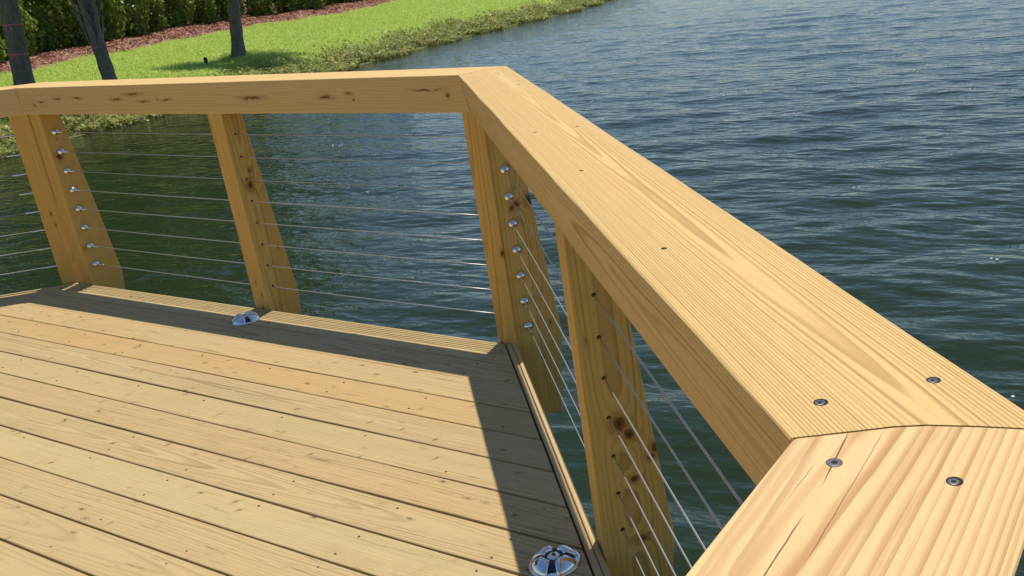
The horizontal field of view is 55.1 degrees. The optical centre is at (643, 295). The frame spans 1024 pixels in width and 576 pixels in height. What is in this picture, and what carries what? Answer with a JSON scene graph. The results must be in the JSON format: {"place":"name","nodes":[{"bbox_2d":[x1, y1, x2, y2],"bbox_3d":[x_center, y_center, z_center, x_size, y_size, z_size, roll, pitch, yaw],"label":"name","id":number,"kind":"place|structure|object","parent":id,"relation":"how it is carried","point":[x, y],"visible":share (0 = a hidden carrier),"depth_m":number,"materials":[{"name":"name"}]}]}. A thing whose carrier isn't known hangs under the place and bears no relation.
{"place":"outdoors","nodes":[
{"label":"outdoors","id":0,"kind":"place"},
{"bbox_2d":[0,0,606,153],"bbox_3d":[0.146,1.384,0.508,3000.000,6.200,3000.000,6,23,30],"label":"ground","id":1,"kind":"structure","parent":0,"point":[72,57],"depth_m":27.70,"materials":[{"name":"green plant"}]},
{"bbox_2d":[0,0,35,85],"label":"tree","id":2,"kind":"object","parent":1,"relation":"on","point":[16,46],"visible":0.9,"depth_m":19.59,"materials":[{"name":"grey plant"}]},
{"bbox_2d":[69,0,117,79],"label":"tree","id":3,"kind":"object","parent":1,"relation":"on","point":[88,12],"visible":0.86,"depth_m":19.57,"materials":[{"name":"grey plant"}]},
{"bbox_2d":[0,0,389,72],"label":"bark mulch","id":4,"kind":"object","parent":1,"relation":"on","point":[189,27],"visible":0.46,"depth_m":33.06,"materials":[{"name":"brown wood"}]},
{"bbox_2d":[0,24,7,61],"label":"hedge shrub","id":5,"kind":"object","parent":4,"relation":"on","point":[3,50],"visible":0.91,"depth_m":25.82,"materials":[{"name":"green plant"}]},
{"bbox_2d":[0,0,38,60],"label":"hedge shrub","id":6,"kind":"object","parent":4,"relation":"on","point":[27,22],"visible":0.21,"depth_m":26.99,"materials":[{"name":"green plant"}]},
{"bbox_2d":[19,0,71,51],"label":"hedge shrub","id":7,"kind":"object","parent":4,"relation":"on","point":[41,12],"visible":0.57,"depth_m":28.04,"materials":[{"name":"green plant"}]},
{"bbox_2d":[46,0,103,47],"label":"hedge shrub","id":8,"kind":"object","parent":4,"relation":"on","point":[77,37],"visible":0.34,"depth_m":29.00,"materials":[{"name":"green plant"}]},
{"bbox_2d":[95,0,126,40],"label":"hedge shrub","id":9,"kind":"object","parent":4,"relation":"on","point":[114,26],"visible":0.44,"depth_m":30.65,"materials":[{"name":"green plant"}]},
{"bbox_2d":[107,0,152,35],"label":"hedge shrub","id":10,"kind":"object","parent":4,"relation":"on","point":[133,27],"visible":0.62,"depth_m":31.92,"materials":[{"name":"green plant"}]},
{"bbox_2d":[133,0,169,32],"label":"hedge shrub","id":11,"kind":"object","parent":4,"relation":"on","point":[157,14],"visible":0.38,"depth_m":33.27,"materials":[{"name":"green plant"}]},
{"bbox_2d":[150,0,195,26],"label":"hedge shrub","id":12,"kind":"object","parent":4,"relation":"on","point":[175,10],"visible":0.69,"depth_m":34.47,"materials":[{"name":"green plant"}]},
{"bbox_2d":[177,0,218,23],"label":"hedge shrub","id":13,"kind":"object","parent":4,"relation":"on","point":[208,14],"visible":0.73,"depth_m":35.72,"materials":[{"name":"green plant"}]},
{"bbox_2d":[215,0,244,19],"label":"hedge shrub","id":14,"kind":"object","parent":4,"relation":"on","point":[222,13],"visible":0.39,"depth_m":36.69,"materials":[{"name":"green plant"}]},
{"bbox_2d":[242,0,274,16],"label":"hedge shrub","id":15,"kind":"object","parent":4,"relation":"on","point":[258,8],"visible":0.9,"depth_m":37.84,"materials":[{"name":"green plant"}]},
{"bbox_2d":[271,0,301,12],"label":"hedge shrub","id":16,"kind":"object","parent":4,"relation":"on","point":[292,5],"visible":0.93,"depth_m":38.82,"materials":[{"name":"green plant"}]},
{"bbox_2d":[297,0,325,8],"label":"hedge shrub","id":17,"kind":"object","parent":4,"relation":"on","point":[310,4],"visible":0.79,"depth_m":39.76,"materials":[{"name":"green plant"}]},
{"bbox_2d":[324,0,335,4],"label":"hedge shrub","id":18,"kind":"object","parent":4,"relation":"on","point":[327,2],"visible":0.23,"depth_m":41.73,"materials":[{"name":"green plant"}]},
{"bbox_2d":[332,0,355,3],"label":"hedge shrub","id":19,"kind":"object","parent":4,"relation":"on","point":[342,1],"visible":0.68,"depth_m":42.65,"materials":[{"name":"green plant"}]},
{"bbox_2d":[227,0,246,57],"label":"tree","id":20,"kind":"object","parent":1,"relation":"on","point":[236,32],"visible":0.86,"depth_m":24.61,"materials":[{"name":"grey plant"}]},
{"bbox_2d":[0,0,604,159],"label":"shore weeds","id":21,"kind":"object","parent":1,"relation":"on","point":[396,46],"visible":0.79,"depth_m":26.10,"materials":[{"name":"green plant"}]},
{"bbox_2d":[0,0,1023,575],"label":"lake","id":22,"kind":"structure","parent":0,"point":[902,210],"depth_m":10.39,"materials":[{"name":"liquid"}]},
{"bbox_2d":[0,283,610,575],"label":"wooden deck","id":23,"kind":"structure","parent":22,"relation":"in","point":[145,434],"depth_m":3.05,"materials":[{"name":"brown wood"}]},
{"bbox_2d":[0,82,81,284],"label":"cable railing","id":24,"kind":"object","parent":23,"relation":"attached to","point":[11,109],"visible":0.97,"depth_m":4.90,"materials":[{"name":"brown wood"}]},
{"bbox_2d":[231,311,260,325],"bbox_3d":[-1.741,0.092,4.234,0.127,0.031,0.127,-18,23,-29],"label":"deck light","id":25,"kind":"object","parent":23,"relation":"on","point":[246,318],"visible":1,"depth_m":4.21,"materials":[{"name":"silver metal"}]},
{"bbox_2d":[15,66,519,352],"bbox_3d":[-1.752,-0.305,4.348,2.968,1.326,0.186,6,23,30],"label":"cable railing","id":26,"kind":"object","parent":23,"relation":"attached to","point":[224,103],"visible":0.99,"depth_m":4.16,"materials":[{"name":"brown wood"}]},
{"bbox_2d":[528,544,580,575],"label":"deck light","id":27,"kind":"object","parent":23,"relation":"on","point":[559,560],"visible":1,"depth_m":2.31,"materials":[{"name":"silver metal"}]},
{"bbox_2d":[458,66,1023,575],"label":"cable railing","id":28,"kind":"object","parent":23,"relation":"attached to","point":[766,350],"visible":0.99,"depth_m":1.33,"materials":[{"name":"brown wood"}]},
{"bbox_2d":[686,426,1023,575],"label":"cable railing","id":29,"kind":"object","parent":23,"relation":"attached to","point":[926,501],"visible":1,"depth_m":0.65,"materials":[{"name":"brown wood"}]},
{"bbox_2d":[332,32,1019,396],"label":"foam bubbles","id":30,"kind":"object","parent":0,"point":[888,102],"visible":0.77,"depth_m":12.98}
]}

